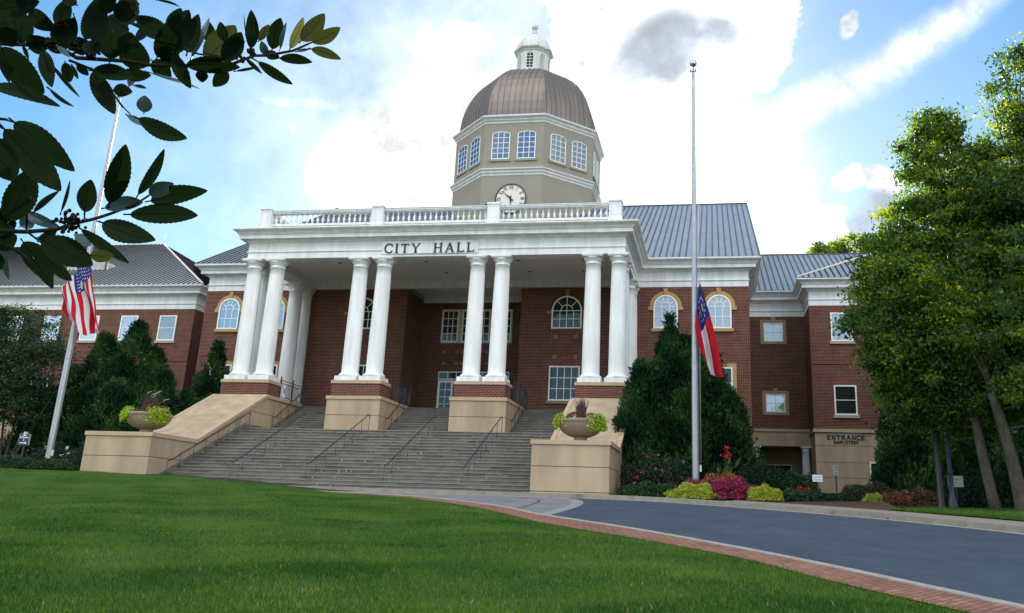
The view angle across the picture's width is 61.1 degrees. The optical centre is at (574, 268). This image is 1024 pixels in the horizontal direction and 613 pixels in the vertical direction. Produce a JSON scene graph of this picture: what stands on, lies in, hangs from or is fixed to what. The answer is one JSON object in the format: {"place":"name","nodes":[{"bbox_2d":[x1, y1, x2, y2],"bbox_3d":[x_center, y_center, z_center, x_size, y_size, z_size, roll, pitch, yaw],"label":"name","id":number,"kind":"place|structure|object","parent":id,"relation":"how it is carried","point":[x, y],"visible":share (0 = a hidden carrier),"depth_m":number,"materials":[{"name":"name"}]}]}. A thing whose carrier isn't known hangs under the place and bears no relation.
{"place":"outdoors","nodes":[
{"label":"outdoors","id":0,"kind":"place"},
{"bbox_2d":[141,391,167,411],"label":"fountain grass","id":1,"kind":"object","parent":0,"point":[150,401],"depth_m":45.67,"materials":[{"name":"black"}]},
{"bbox_2d":[341,491,571,512],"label":"forecourt paving","id":2,"kind":"structure","parent":0,"point":[545,504],"depth_m":34.97,"materials":[{"name":"grey concrete"}]},
{"bbox_2d":[0,0,1023,261],"label":"sky","id":3,"kind":"structure","parent":0,"point":[797,100],"materials":[{"name":"blue"}]},
{"bbox_2d":[0,467,1023,612],"bbox_3d":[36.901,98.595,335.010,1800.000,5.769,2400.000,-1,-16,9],"label":"ground","id":4,"kind":"structure","parent":0,"point":[909,506],"depth_m":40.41,"materials":[{"name":"green plant"}]},
{"bbox_2d":[0,453,38,469],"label":"spreading juniper","id":5,"kind":"object","parent":4,"relation":"on","point":[9,461],"visible":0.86,"depth_m":43.84,"materials":[{"name":"green plant"}]},
{"bbox_2d":[18,432,30,467],"bbox_3d":[-28.692,9.670,44.901,0.600,2.400,0.166,-1,-16,9],"label":"entrance sign","id":6,"kind":"object","parent":4,"relation":"on","point":[24,439],"visible":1,"depth_m":45.04,"materials":[{"name":"white metal"}]},
{"bbox_2d":[2,422,75,458],"bbox_3d":[-32.669,10.612,52.330,7.499,2.973,3.260,-1,-16,9],"label":"dark shrub","id":7,"kind":"object","parent":4,"relation":"on","point":[39,443],"visible":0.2,"depth_m":51.74,"materials":[{"name":"green plant"}]},
{"bbox_2d":[0,297,87,455],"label":"deciduous tree","id":8,"kind":"object","parent":4,"relation":"on","point":[26,351],"visible":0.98,"depth_m":51.41,"materials":[{"name":"green plant"}]},
{"bbox_2d":[25,457,79,470],"bbox_3d":[-26.307,9.891,43.789,3.097,0.692,1.852,-1,-16,9],"label":"spreading juniper","id":9,"kind":"object","parent":4,"relation":"on","point":[66,464],"visible":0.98,"depth_m":43.40,"materials":[{"name":"green plant"}]},
{"bbox_2d":[26,441,80,465],"bbox_3d":[-28.381,10.209,47.305,3.419,1.566,2.099,-1,-16,9],"label":"white flowered shrub","id":10,"kind":"object","parent":4,"relation":"on","point":[63,453],"visible":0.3,"depth_m":47.11,"materials":[{"name":"green plant"}]},
{"bbox_2d":[66,439,85,466],"bbox_3d":[-25.909,9.956,46.538,3.311,1.844,2.445,-1,-16,9],"label":"dark shrub","id":11,"kind":"object","parent":4,"relation":"on","point":[77,457],"visible":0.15,"depth_m":45.98,"materials":[{"name":"green plant"}]},
{"bbox_2d":[45,96,122,459],"bbox_3d":[-27.417,0.250,48.460,0.600,22.450,0.600,-1,-16,9],"label":"flagpole","id":12,"kind":"object","parent":4,"relation":"on","point":[59,404],"visible":0.74,"depth_m":47.16,"materials":[{"name":"metal"}]},
{"bbox_2d":[61,266,99,335],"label":"stars and stripes flag","id":13,"kind":"object","parent":12,"relation":"attached to","point":[79,306],"visible":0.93,"depth_m":47.63,"materials":[{"name":"multicoloured fabric"}]},
{"bbox_2d":[2,318,184,458],"bbox_3d":[-29.146,7.933,54.018,12.221,10.379,7.473,-1,-16,9],"label":"juniper","id":14,"kind":"object","parent":4,"relation":"on","point":[112,385],"visible":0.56,"depth_m":53.25,"materials":[{"name":"green plant"}]},
{"bbox_2d":[0,0,340,288],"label":"holly tree","id":15,"kind":"object","parent":4,"relation":"on","point":[36,154],"visible":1,"depth_m":1.18,"materials":[{"name":"green plant"}]},
{"bbox_2d":[80,394,303,473],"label":"flank wall","id":16,"kind":"structure","parent":4,"relation":"on","point":[128,452],"depth_m":47.04,"materials":[{"name":"beige stone"}]},
{"bbox_2d":[125,411,172,431],"bbox_3d":[-22.442,8.184,45.455,2.360,1.130,2.360,-1,-16,9],"label":"planter urn","id":17,"kind":"object","parent":16,"relation":"on","point":[135,420],"visible":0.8,"depth_m":44.71,"materials":[{"name":"stone"}]},
{"bbox_2d":[119,405,136,419],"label":"trailing vine","id":18,"kind":"object","parent":17,"relation":"in","point":[123,414],"visible":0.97,"depth_m":44.73,"materials":[{"name":"green plant"}]},
{"bbox_2d":[140,406,174,425],"bbox_3d":[-21.570,7.643,44.928,0.634,1.005,1.864,-12,-21,40],"label":"trailing vine","id":19,"kind":"object","parent":17,"relation":"in","point":[159,412],"visible":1,"depth_m":44.77,"materials":[{"name":"green plant"}]},
{"bbox_2d":[173,339,231,412],"bbox_3d":[-25.654,9.319,58.932,5.695,9.882,6.600,-1,-16,9],"label":"juniper","id":20,"kind":"object","parent":4,"relation":"on","point":[204,384],"visible":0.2,"depth_m":60.14,"materials":[{"name":"green plant"}]},
{"bbox_2d":[167,406,563,491],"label":"entrance steps","id":21,"kind":"structure","parent":4,"relation":"on","point":[438,459],"depth_m":45.72,"materials":[{"name":"concrete"}]},
{"bbox_2d":[166,412,250,471],"bbox_3d":[-19.974,9.597,47.645,0.053,4.217,7.417,-1,-16,9],"label":"handrail","id":22,"kind":"object","parent":21,"relation":"on","point":[206,440],"visible":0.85,"depth_m":47.15,"materials":[{"name":"black metal"}]},
{"bbox_2d":[229,413,305,476],"bbox_3d":[-16.518,9.554,47.089,0.053,4.217,7.417,-1,-16,9],"label":"handrail","id":23,"kind":"object","parent":21,"relation":"on","point":[266,441],"visible":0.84,"depth_m":46.60,"materials":[{"name":"black metal"}]},
{"bbox_2d":[279,376,307,404],"bbox_3d":[-18.799,8.338,58.010,0.100,1.660,3.969,-1,-16,9],"label":"guard railing","id":24,"kind":"object","parent":21,"relation":"on","point":[294,395],"visible":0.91,"depth_m":57.82,"materials":[{"name":"grey metal"}]},
{"bbox_2d":[305,414,369,478],"bbox_3d":[-12.560,9.504,46.452,0.053,4.217,7.417,-1,-16,9],"label":"handrail","id":25,"kind":"object","parent":21,"relation":"on","point":[336,443],"visible":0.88,"depth_m":45.94,"materials":[{"name":"black metal"}]},
{"bbox_2d":[324,395,407,429],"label":"stair block","id":26,"kind":"structure","parent":21,"relation":"on","point":[346,412],"depth_m":53.11,"materials":[{"name":"beige stone"}]},
{"bbox_2d":[391,377,413,406],"bbox_3d":[-11.247,8.242,56.794,0.100,1.660,3.969,-1,-16,9],"label":"guard railing","id":27,"kind":"object","parent":26,"relation":"on","point":[401,395],"visible":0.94,"depth_m":56.60,"materials":[{"name":"grey metal"}]},
{"bbox_2d":[383,415,435,477],"bbox_3d":[-8.611,9.454,45.817,0.053,4.217,7.417,-1,-16,9],"label":"handrail","id":28,"kind":"object","parent":21,"relation":"on","point":[408,444],"visible":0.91,"depth_m":45.35,"materials":[{"name":"black metal"}]},
{"bbox_2d":[461,416,502,482],"bbox_3d":[-4.721,9.405,45.191,0.053,4.217,7.417,-1,-16,9],"label":"handrail","id":29,"kind":"object","parent":21,"relation":"on","point":[481,447],"visible":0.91,"depth_m":44.68,"materials":[{"name":"black metal"}]},
{"bbox_2d":[448,397,524,431],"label":"stair block","id":30,"kind":"structure","parent":21,"relation":"on","point":[475,414],"depth_m":51.82,"materials":[{"name":"beige stone"}]},
{"bbox_2d":[513,378,526,408],"bbox_3d":[-3.448,8.144,55.539,0.100,1.660,3.969,-1,-16,9],"label":"guard railing","id":31,"kind":"object","parent":30,"relation":"on","point":[519,391],"visible":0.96,"depth_m":55.22,"materials":[{"name":"grey metal"}]},
{"bbox_2d":[0,20,1001,501],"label":"city hall","id":32,"kind":"structure","parent":4,"relation":"on","point":[546,276],"depth_m":63.16,"materials":[{"name":"red brick"}]},
{"bbox_2d":[39,313,62,342],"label":"window","id":33,"kind":"structure","parent":32,"relation":"in","point":[59,316],"depth_m":74.51,"materials":[{"name":"glass"}]},
{"bbox_2d":[76,313,100,342],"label":"window","id":34,"kind":"structure","parent":32,"relation":"in","point":[89,338],"depth_m":73.54,"materials":[{"name":"glass"}]},
{"bbox_2d":[117,313,139,342],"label":"window","id":35,"kind":"structure","parent":32,"relation":"in","point":[126,318],"depth_m":73.38,"materials":[{"name":"glass"}]},
{"bbox_2d":[154,312,178,342],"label":"window","id":36,"kind":"structure","parent":32,"relation":"in","point":[168,320],"depth_m":72.65,"materials":[{"name":"glass"}]},
{"bbox_2d":[214,292,242,331],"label":"window","id":37,"kind":"structure","parent":32,"relation":"in","point":[229,307],"depth_m":65.77,"materials":[{"name":"glass"}]},
{"bbox_2d":[278,296,287,331],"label":"window","id":38,"kind":"structure","parent":32,"relation":"in","point":[284,304],"depth_m":65.06,"materials":[{"name":"glass"}]},
{"bbox_2d":[344,291,373,328],"bbox_3d":[-15.683,3.045,64.128,2.900,2.870,0.090,-1,-16,9],"label":"window","id":39,"kind":"structure","parent":32,"relation":"in","point":[368,303],"depth_m":64.03,"materials":[{"name":"glass"}]},
{"bbox_2d":[436,380,453,407],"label":"door","id":40,"kind":"structure","parent":32,"relation":"in","point":[445,387],"depth_m":65.28,"materials":[{"name":"white paint"}]},
{"bbox_2d":[441,310,459,341],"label":"window","id":41,"kind":"structure","parent":32,"relation":"in","point":[450,322],"depth_m":66.73,"materials":[{"name":"glass"}]},
{"bbox_2d":[456,145,467,177],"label":"tower window","id":42,"kind":"structure","parent":32,"relation":"in","point":[463,152],"depth_m":83.82,"materials":[{"name":"blue glass"}]},
{"bbox_2d":[438,372,508,379],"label":"transom window","id":43,"kind":"structure","parent":32,"relation":"in","point":[441,375],"depth_m":65.58,"materials":[{"name":"grey glass"}]},
{"bbox_2d":[468,137,480,169],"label":"tower window","id":44,"kind":"structure","parent":32,"relation":"in","point":[475,145],"depth_m":81.92,"materials":[{"name":"glass"}]},
{"bbox_2d":[461,310,490,341],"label":"window","id":45,"kind":"structure","parent":32,"relation":"in","point":[486,313],"depth_m":66.37,"materials":[{"name":"glass"}]},
{"bbox_2d":[489,132,510,161],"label":"tower window","id":46,"kind":"structure","parent":32,"relation":"in","point":[500,150],"depth_m":80.39,"materials":[{"name":"glass"}]},
{"bbox_2d":[507,310,511,341],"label":"window","id":47,"kind":"structure","parent":32,"relation":"in","point":[509,311],"depth_m":65.98,"materials":[{"name":"glass"}]},
{"bbox_2d":[515,131,536,160],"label":"tower window","id":48,"kind":"structure","parent":32,"relation":"in","point":[526,143],"depth_m":80.02,"materials":[{"name":"glass"}]},
{"bbox_2d":[526,51,533,67],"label":"lantern window","id":49,"kind":"structure","parent":32,"relation":"in","point":[530,54],"depth_m":88.51,"materials":[{"name":"white paint"}]},
{"bbox_2d":[548,134,566,166],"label":"tower window","id":50,"kind":"structure","parent":32,"relation":"in","point":[557,143],"depth_m":80.67,"materials":[{"name":"grey glass"}]},
{"bbox_2d":[546,362,580,403],"bbox_3d":[-0.714,7.933,60.203,2.420,2.900,0.120,-1,-16,9],"label":"window","id":51,"kind":"structure","parent":32,"relation":"in","point":[562,375],"depth_m":60.27,"materials":[{"name":"glass"}]},
{"bbox_2d":[547,289,583,328],"bbox_3d":[-0.519,2.854,61.688,2.900,2.870,0.090,-1,-16,9],"label":"window","id":52,"kind":"structure","parent":32,"relation":"in","point":[567,311],"depth_m":61.62,"materials":[{"name":"glass"}]},
{"bbox_2d":[570,141,587,173],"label":"tower window","id":53,"kind":"structure","parent":32,"relation":"in","point":[579,150],"depth_m":82.02,"materials":[{"name":"grey glass"}]},
{"bbox_2d":[648,288,682,331],"bbox_3d":[6.405,2.863,60.529,2.440,3.100,0.120,-1,-16,9],"label":"window","id":54,"kind":"structure","parent":32,"relation":"in","point":[666,300],"depth_m":60.60,"materials":[{"name":"glass"}]},
{"bbox_2d":[705,288,736,331],"bbox_3d":[10.038,2.817,59.944,2.440,3.100,0.120,-1,-16,9],"label":"window","id":55,"kind":"structure","parent":32,"relation":"in","point":[719,303],"depth_m":59.92,"materials":[{"name":"glass"}]},
{"bbox_2d":[722,363,736,391],"bbox_3d":[9.879,7.598,58.579,2.240,2.410,0.080,-1,-16,9],"label":"window","id":56,"kind":"structure","parent":32,"relation":"in","point":[732,372],"depth_m":58.59,"materials":[{"name":"white paint"}]},
{"bbox_2d":[760,317,786,343],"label":"window","id":57,"kind":"structure","parent":32,"relation":"in","point":[772,331],"depth_m":68.26,"materials":[{"name":"glass"}]},
{"bbox_2d":[762,388,788,414],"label":"window","id":58,"kind":"structure","parent":32,"relation":"in","point":[775,402],"depth_m":66.71,"materials":[{"name":"glass"}]},
{"bbox_2d":[762,464,791,483],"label":"window","id":59,"kind":"structure","parent":32,"relation":"in","point":[785,466],"depth_m":67.63,"materials":[{"name":"black glass"}]},
{"bbox_2d":[829,309,855,343],"bbox_3d":[19.785,4.248,63.934,1.820,2.630,0.120,-1,-16,9],"label":"window","id":60,"kind":"structure","parent":32,"relation":"in","point":[835,339],"depth_m":63.84,"materials":[{"name":"glass"}]},
{"bbox_2d":[833,381,859,417],"bbox_3d":[19.608,9.441,62.428,1.820,2.630,0.120,-1,-16,9],"label":"window","id":61,"kind":"structure","parent":32,"relation":"in","point":[845,393],"depth_m":62.44,"materials":[{"name":"glass"}]},
{"bbox_2d":[530,398,636,494],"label":"flank wall","id":62,"kind":"structure","parent":4,"relation":"on","point":[561,462],"depth_m":39.52,"materials":[{"name":"beige stone"}]},
{"bbox_2d":[559,418,601,439],"bbox_3d":[0.313,7.897,41.792,2.360,1.130,2.360,-1,-16,9],"label":"planter urn","id":63,"kind":"object","parent":62,"relation":"on","point":[575,428],"visible":0.74,"depth_m":41.03,"materials":[{"name":"stone"}]},
{"bbox_2d":[552,412,567,430],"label":"trailing vine","id":64,"kind":"object","parent":63,"relation":"in","point":[556,423],"visible":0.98,"depth_m":41.44,"materials":[{"name":"green plant"}]},
{"bbox_2d":[575,397,588,417],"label":"fountain grass","id":65,"kind":"object","parent":63,"relation":"in","point":[581,409],"depth_m":42.00,"materials":[{"name":"black"}]},
{"bbox_2d":[585,413,607,432],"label":"trailing vine","id":66,"kind":"object","parent":63,"relation":"in","point":[602,427],"visible":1,"depth_m":41.05,"materials":[{"name":"green plant"}]},
{"bbox_2d":[287,485,1023,533],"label":"kerb","id":67,"kind":"structure","parent":4,"relation":"on","point":[965,523],"depth_m":33.59,"materials":[{"name":"concrete"}]},
{"bbox_2d":[317,490,1023,608],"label":"kerb","id":68,"kind":"structure","parent":4,"relation":"on","point":[984,598],"depth_m":14.13,"materials":[{"name":"concrete"}]},
{"bbox_2d":[611,309,763,485],"bbox_3d":[5.453,7.151,46.940,9.616,10.402,5.722,5,-16,-10],"label":"juniper","id":69,"kind":"object","parent":4,"relation":"on","point":[655,416],"visible":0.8,"depth_m":45.81,"materials":[{"name":"green plant"}]},
{"bbox_2d":[650,496,904,511],"bbox_3d":[8.390,12.050,45.487,10.927,1.505,31.669,-1,-16,9],"label":"mulch bed","id":70,"kind":"object","parent":4,"relation":"on","point":[878,505],"visible":0.32,"depth_m":33.44,"materials":[{"name":"brown soil"}]},
{"bbox_2d":[617,480,675,496],"bbox_3d":[3.378,9.943,39.091,2.993,0.843,1.908,-1,-16,9],"label":"spreading juniper","id":71,"kind":"object","parent":70,"relation":"on","point":[649,488],"visible":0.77,"depth_m":38.67,"materials":[{"name":"green plant"}]},
{"bbox_2d":[620,447,677,496],"bbox_3d":[3.671,9.709,41.237,2.953,2.385,2.582,-1,-16,9],"label":"rose bush","id":72,"kind":"object","parent":70,"relation":"on","point":[642,472],"visible":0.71,"depth_m":40.88,"materials":[{"name":"green plant"}]},
{"bbox_2d":[671,453,691,488],"bbox_3d":[5.053,9.831,41.070,1.452,2.135,1.610,-1,-16,9],"label":"rose bush","id":73,"kind":"object","parent":70,"relation":"on","point":[682,472],"visible":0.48,"depth_m":40.91,"materials":[{"name":"green plant"}]},
{"bbox_2d":[674,477,712,496],"bbox_3d":[5.580,9.734,38.504,2.755,0.994,1.141,-1,-16,9],"label":"magenta flower mound","id":74,"kind":"object","parent":70,"relation":"on","point":[694,482],"visible":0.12,"depth_m":38.49,"materials":[{"name":"plant"}]},
{"bbox_2d":[690,60,701,480],"bbox_3d":[5.994,-0.273,43.112,0.600,22.660,0.600,-1,-16,9],"label":"flagpole","id":75,"kind":"object","parent":70,"relation":"on","point":[695,421],"visible":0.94,"depth_m":42.35,"materials":[{"name":"metal"}]},
{"bbox_2d":[695,283,723,376],"bbox_3d":[6.500,2.911,41.798,1.307,4.750,0.566,1,-16,2],"label":"state flag","id":76,"kind":"object","parent":75,"relation":"hanging from","point":[707,341],"visible":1,"depth_m":41.72,"materials":[{"name":"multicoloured fabric"}]},
{"bbox_2d":[663,482,728,499],"bbox_3d":[5.271,9.621,37.518,2.879,0.778,1.542,-1,-16,9],"label":"lime flower mound","id":77,"kind":"object","parent":70,"relation":"on","point":[686,489],"visible":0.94,"depth_m":37.19,"materials":[{"name":"yellow plant"}]},
{"bbox_2d":[704,471,734,481],"bbox_3d":[6.807,9.842,39.326,2.817,1.381,1.393,-1,-16,9],"label":"orange coleus","id":78,"kind":"object","parent":70,"relation":"on","point":[726,475],"visible":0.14,"depth_m":39.34,"materials":[{"name":"brown plant"}]},
{"bbox_2d":[717,445,740,475],"bbox_3d":[7.045,9.501,40.448,1.272,2.475,1.153,16,-22,-41],"label":"canna","id":79,"kind":"object","parent":70,"relation":"on","point":[727,469],"visible":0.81,"depth_m":40.38,"materials":[{"name":"red"}]},
{"bbox_2d":[702,475,766,500],"bbox_3d":[6.954,9.513,37.586,2.838,1.100,1.811,-1,-16,9],"label":"magenta flower mound","id":80,"kind":"object","parent":70,"relation":"on","point":[736,488],"visible":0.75,"depth_m":37.19,"materials":[{"name":"pink plant"}]},
{"bbox_2d":[736,454,789,493],"bbox_3d":[9.039,10.034,41.618,2.672,2.195,2.589,-1,-16,9],"label":"dark shrub","id":81,"kind":"object","parent":70,"relation":"on","point":[755,475],"visible":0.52,"depth_m":41.30,"materials":[{"name":"green plant"}]},
{"bbox_2d":[746,483,784,501],"bbox_3d":[8.107,9.496,36.780,1.654,0.792,1.434,-1,-16,9],"label":"lime flower mound","id":82,"kind":"object","parent":70,"relation":"on","point":[767,491],"visible":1,"depth_m":36.49,"materials":[{"name":"yellow plant"}]},
{"bbox_2d":[773,487,817,500],"bbox_3d":[9.590,9.921,37.984,2.187,0.663,1.694,-1,-16,9],"label":"spreading juniper","id":83,"kind":"object","parent":70,"relation":"on","point":[791,494],"visible":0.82,"depth_m":37.53,"materials":[{"name":"green plant"}]},
{"bbox_2d":[772,468,821,491],"bbox_3d":[11.107,10.858,43.571,2.917,1.624,2.302,-1,-16,9],"label":"dark shrub","id":84,"kind":"object","parent":70,"relation":"on","point":[802,480],"visible":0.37,"depth_m":43.22,"materials":[{"name":"green plant"}]},
{"bbox_2d":[796,491,861,501],"bbox_3d":[11.195,10.127,38.289,3.137,0.610,1.423,-1,-16,9],"label":"spreading juniper","id":85,"kind":"object","parent":70,"relation":"on","point":[833,497],"visible":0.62,"depth_m":37.92,"materials":[{"name":"green plant"}]},
{"bbox_2d":[862,492,883,500],"bbox_3d":[12.175,9.252,34.936,1.235,0.469,0.889,-1,-16,9],"label":"lime flower mound","id":86,"kind":"object","parent":70,"relation":"on","point":[876,496],"visible":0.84,"depth_m":34.77,"materials":[{"name":"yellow plant"}]},
{"bbox_2d":[840,481,909,504],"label":"mixed perennials","id":87,"kind":"object","parent":70,"relation":"on","point":[858,492],"visible":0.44,"depth_m":39.97,"materials":[{"name":"green plant"}]},
{"bbox_2d":[804,229,873,253],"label":"deciduous tree","id":88,"kind":"object","parent":4,"relation":"on","point":[838,246],"visible":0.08,"depth_m":102.21,"materials":[{"name":"green plant"}]},
{"bbox_2d":[879,491,912,504],"bbox_3d":[12.891,9.177,34.719,1.370,0.551,1.052,-1,-16,9],"label":"rust flower mound","id":89,"kind":"object","parent":4,"relation":"on","point":[895,497],"visible":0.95,"depth_m":34.53,"materials":[{"name":"plant"}]},
{"bbox_2d":[898,486,937,505],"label":"mixed perennials","id":90,"kind":"object","parent":4,"relation":"on","point":[921,496],"visible":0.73,"depth_m":35.20,"materials":[{"name":"brown"}]},
{"bbox_2d":[867,401,985,502],"bbox_3d":[18.971,9.338,45.115,7.903,6.472,4.804,9,-18,-23],"label":"cedar","id":91,"kind":"object","parent":4,"relation":"on","point":[904,459],"visible":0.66,"depth_m":43.96,"materials":[{"name":"green plant"}]},
{"bbox_2d":[857,299,1022,493],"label":"deciduous tree","id":92,"kind":"object","parent":4,"relation":"on","point":[987,447],"depth_m":53.98,"materials":[{"name":"green plant"}]},
{"bbox_2d":[889,505,1023,520],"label":"verge","id":93,"kind":"structure","parent":4,"relation":"on","point":[1004,508],"depth_m":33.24,"materials":[{"name":"plant"}]},
{"bbox_2d":[827,98,1023,509],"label":"deciduous tree","id":94,"kind":"object","parent":93,"relation":"on","point":[927,380],"visible":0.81,"depth_m":33.96,"materials":[{"name":"green plant"}]},
{"bbox_2d":[932,427,945,507],"bbox_3d":[14.689,5.200,35.347,0.500,9.100,0.666,-1,-16,9],"label":"trunk","id":95,"kind":"object","parent":93,"relation":"on","point":[939,478],"visible":0.27,"depth_m":34.59,"materials":[{"name":"grey wood"}]},
{"bbox_2d":[945,431,957,507],"bbox_3d":[15.452,6.821,35.870,0.480,6.400,0.480,-1,-16,9],"label":"trunk","id":96,"kind":"object","parent":93,"relation":"on","point":[952,502],"visible":0.34,"depth_m":35.30,"materials":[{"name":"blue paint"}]},
{"bbox_2d":[947,476,963,504],"bbox_3d":[15.662,9.298,35.407,0.600,1.600,0.084,-1,-16,9],"label":"notice sign","id":97,"kind":"object","parent":93,"relation":"on","point":[958,481],"visible":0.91,"depth_m":35.50,"materials":[{"name":"grey metal"}]},
{"bbox_2d":[927,32,1023,511],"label":"deciduous tree","id":98,"kind":"object","parent":93,"relation":"on","point":[1004,384],"visible":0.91,"depth_m":32.27,"materials":[{"name":"green plant"}]},
{"bbox_2d":[944,465,1023,507],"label":"dark shrub","id":99,"kind":"object","parent":93,"relation":"on","point":[970,492],"visible":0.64,"depth_m":37.25,"materials":[{"name":"green plant"}]},
{"bbox_2d":[956,265,1023,464],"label":"deciduous tree","id":100,"kind":"object","parent":93,"relation":"on","point":[1017,432],"visible":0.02,"depth_m":45.51,"materials":[{"name":"green plant"}]},
{"bbox_2d":[972,436,1023,502],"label":"juniper hedge","id":101,"kind":"object","parent":93,"relation":"on","point":[998,454],"visible":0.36,"depth_m":42.72,"materials":[{"name":"green plant"}]},
{"bbox_2d":[322,491,1023,612],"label":"brick path","id":102,"kind":"structure","parent":0,"point":[917,593],"depth_m":13.62,"materials":[{"name":"red brick"}]},
{"bbox_2d":[542,497,582,514],"bbox_3d":[-0.464,8.755,32.050,1.669,0.890,14.544,2,-16,0],"label":"paving border","id":103,"kind":"object","parent":102,"relation":"on","point":[575,503],"visible":0.92,"depth_m":30.96,"materials":[{"name":"concrete"}]},
{"bbox_2d":[552,498,1023,603],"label":"road","id":104,"kind":"structure","parent":0,"point":[991,565],"depth_m":19.54,"materials":[{"name":"grey asphalt"}]},
{"bbox_2d":[354,491,1022,533],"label":"gutter","id":105,"kind":"object","parent":104,"relation":"on","point":[769,509],"visible":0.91,"depth_m":30.23,"materials":[{"name":"concrete"}]},
{"bbox_2d":[731,500,1023,525],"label":"sidewalk","id":106,"kind":"structure","parent":0,"point":[959,517],"depth_m":28.54,"materials":[{"name":"concrete"}]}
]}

